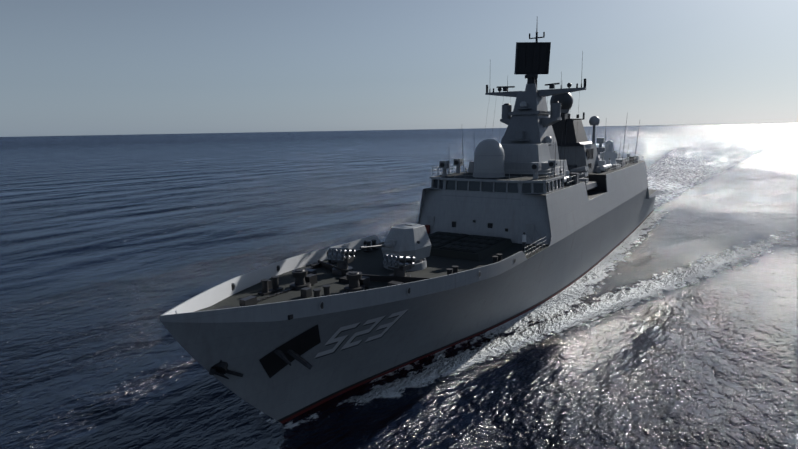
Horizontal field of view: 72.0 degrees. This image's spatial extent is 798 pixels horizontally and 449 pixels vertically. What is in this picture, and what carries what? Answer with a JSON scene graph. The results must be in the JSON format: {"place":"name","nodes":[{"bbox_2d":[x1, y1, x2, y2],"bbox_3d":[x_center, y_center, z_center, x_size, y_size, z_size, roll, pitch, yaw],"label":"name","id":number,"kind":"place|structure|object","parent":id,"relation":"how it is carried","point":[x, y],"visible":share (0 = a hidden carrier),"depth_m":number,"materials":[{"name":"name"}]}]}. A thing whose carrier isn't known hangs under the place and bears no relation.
{"place":"outdoors","nodes":[
{"label":"outdoors","id":0,"kind":"place"},
{"bbox_2d":[0,123,797,448],"bbox_3d":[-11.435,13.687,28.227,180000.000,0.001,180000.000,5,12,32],"label":"sea","id":1,"kind":"structure","parent":0,"point":[670,321],"depth_m":59.48,"materials":[{"name":"blue liquid"}]},
{"bbox_2d":[161,189,656,423],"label":"hull","id":2,"kind":"object","parent":1,"relation":"on","point":[424,326],"visible":0.42,"depth_m":38.21,"materials":[{"name":"grey metal"}]},
{"bbox_2d":[213,360,227,374],"bbox_3d":[-9.594,7.582,29.995,0.924,1.078,1.489,3,10,20],"label":"hawse stem","id":3,"kind":"object","parent":2,"relation":"attached to","point":[221,366],"visible":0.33,"depth_m":29.47,"materials":[{"name":"black metal"}]},
{"bbox_2d":[209,367,242,378],"bbox_3d":[-9.411,7.972,29.944,1.749,1.009,1.190,-4,10,-17],"label":"anchor","id":4,"kind":"object","parent":2,"relation":"attached to","point":[213,371],"visible":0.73,"depth_m":29.47,"materials":[{"name":"black metal"}]},
{"bbox_2d":[259,324,320,377],"bbox_3d":[-6.301,7.371,32.038,3.694,3.358,1.341,-4,10,-16],"label":"anchor recess","id":5,"kind":"object","parent":2,"relation":"attached to","point":[272,363],"visible":0.83,"depth_m":31.95,"materials":[{"name":"black metal"}]},
{"bbox_2d":[274,347,312,368],"bbox_3d":[-6.141,7.509,31.915,2.333,1.796,1.700,1,10,13],"label":"anchor","id":6,"kind":"object","parent":2,"relation":"attached to","point":[297,357],"visible":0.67,"depth_m":31.74,"materials":[{"name":"black metal"}]},
{"bbox_2d":[315,309,407,358],"bbox_3d":[-5.183,6.690,37.028,10.489,2.269,5.678,5,12,32],"label":"hull number","id":7,"kind":"object","parent":2,"relation":"attached to","point":[333,339],"visible":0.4,"depth_m":35.02,"materials":[{"name":"white paint"}]},
{"bbox_2d":[195,189,655,311],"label":"decks","id":8,"kind":"object","parent":2,"relation":"on","point":[368,263],"visible":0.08,"depth_m":43.20,"materials":[{"name":"grey metal"}]},
{"bbox_2d":[175,239,501,319],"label":"deck fittings","id":9,"kind":"object","parent":8,"relation":"on","point":[306,279],"visible":0.6,"depth_m":36.97,"materials":[{"name":"grey metal"}]},
{"bbox_2d":[328,248,355,274],"bbox_3d":[-4.386,2.700,42.367,1.683,2.091,2.400,5,12,32],"label":"rocket launcher","id":10,"kind":"object","parent":8,"relation":"on","point":[342,258],"visible":1,"depth_m":41.83,"materials":[{"name":"metal"}]},
{"bbox_2d":[160,235,526,322],"bbox_3d":[-3.461,3.436,39.260,15.415,2.630,30.000,5,12,32],"label":"bulwark","id":11,"kind":"object","parent":8,"relation":"on","point":[268,312],"visible":0.92,"depth_m":33.24,"materials":[{"name":"grey metal"}]},
{"bbox_2d":[359,223,430,270],"bbox_3d":[-0.516,2.067,43.683,3.597,3.437,7.434,5,12,32],"label":"gun","id":12,"kind":"object","parent":8,"relation":"on","point":[411,239],"visible":0.88,"depth_m":44.00,"materials":[{"name":"grey metal"}]},
{"bbox_2d":[383,253,415,276],"bbox_3d":[0.035,3.053,40.024,1.683,2.091,2.400,5,12,32],"label":"rocket launcher","id":13,"kind":"object","parent":8,"relation":"on","point":[400,264],"visible":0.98,"depth_m":39.47,"materials":[{"name":"metal"}]},
{"bbox_2d":[428,231,512,260],"bbox_3d":[5.348,1.867,52.859,8.788,0.770,7.894,5,12,32],"label":"missile launcher","id":14,"kind":"object","parent":8,"relation":"on","point":[463,246],"visible":0.77,"depth_m":50.86,"materials":[{"name":"grey metal"}]},
{"bbox_2d":[380,156,661,255],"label":"rails","id":15,"kind":"object","parent":8,"relation":"on","point":[545,173],"visible":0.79,"depth_m":57.70,"materials":[{"name":"grey metal"}]},
{"bbox_2d":[417,144,648,246],"bbox_3d":[23.701,-6.493,80.455,15.630,11.620,59.560,5,12,32],"label":"superstructure","id":16,"kind":"object","parent":8,"relation":"on","point":[552,210],"visible":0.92,"depth_m":58.28,"materials":[{"name":"grey metal"}]},
{"bbox_2d":[439,161,449,175],"bbox_3d":[5.006,-6.191,60.862,1.000,1.700,1.070,5,12,32],"label":"director","id":17,"kind":"object","parent":16,"relation":"on","point":[444,164],"visible":0.9,"depth_m":60.58,"materials":[{"name":"grey metal"}]},
{"bbox_2d":[454,159,462,172],"bbox_3d":[6.942,-6.862,64.551,1.000,1.700,1.070,5,12,32],"label":"director","id":18,"kind":"object","parent":16,"relation":"on","point":[458,163],"visible":0.98,"depth_m":64.28,"materials":[{"name":"grey metal"}]},
{"bbox_2d":[473,139,504,177],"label":"radar dome","id":19,"kind":"structure","parent":16,"relation":"on","point":[488,153],"depth_m":58.10,"materials":[{"name":"grey plastic"}]},
{"bbox_2d":[484,28,585,159],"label":"mast","id":20,"kind":"object","parent":16,"relation":"on","point":[527,120],"visible":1,"depth_m":65.95,"materials":[{"name":"grey metal"}]},
{"bbox_2d":[531,162,540,178],"bbox_3d":[13.751,-5.385,55.291,1.000,1.700,1.070,5,12,32],"label":"director","id":21,"kind":"object","parent":16,"relation":"on","point":[536,167],"visible":0.83,"depth_m":54.99,"materials":[{"name":"grey metal"}]},
{"bbox_2d":[548,160,557,175],"bbox_3d":[16.359,-5.994,58.551,1.000,1.700,1.070,5,12,32],"label":"director","id":22,"kind":"object","parent":16,"relation":"on","point":[552,164],"visible":0.79,"depth_m":58.24,"materials":[{"name":"grey metal"}]},
{"bbox_2d":[550,93,598,173],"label":"funnel","id":23,"kind":"object","parent":16,"relation":"on","point":[582,148],"visible":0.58,"depth_m":77.26,"materials":[{"name":"grey metal"}]},
{"bbox_2d":[589,116,599,143],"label":"sat dome","id":24,"kind":"structure","parent":23,"relation":"on","point":[594,121],"depth_m":78.47,"materials":[{"name":"grey metal"}]},
{"bbox_2d":[448,120,639,250],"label":"aft equipment","id":25,"kind":"object","parent":8,"relation":"on","point":[600,167],"visible":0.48,"depth_m":72.95,"materials":[{"name":"grey metal"}]},
{"bbox_2d":[600,140,617,164],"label":"ciws","id":26,"kind":"object","parent":25,"relation":"on","point":[608,153],"visible":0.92,"depth_m":84.31,"materials":[{"name":"grey metal"}]},
{"bbox_2d":[0,0,797,136],"label":"sky","id":27,"kind":"structure","parent":0,"point":[68,67],"materials":[{"name":"blue"}]}
]}

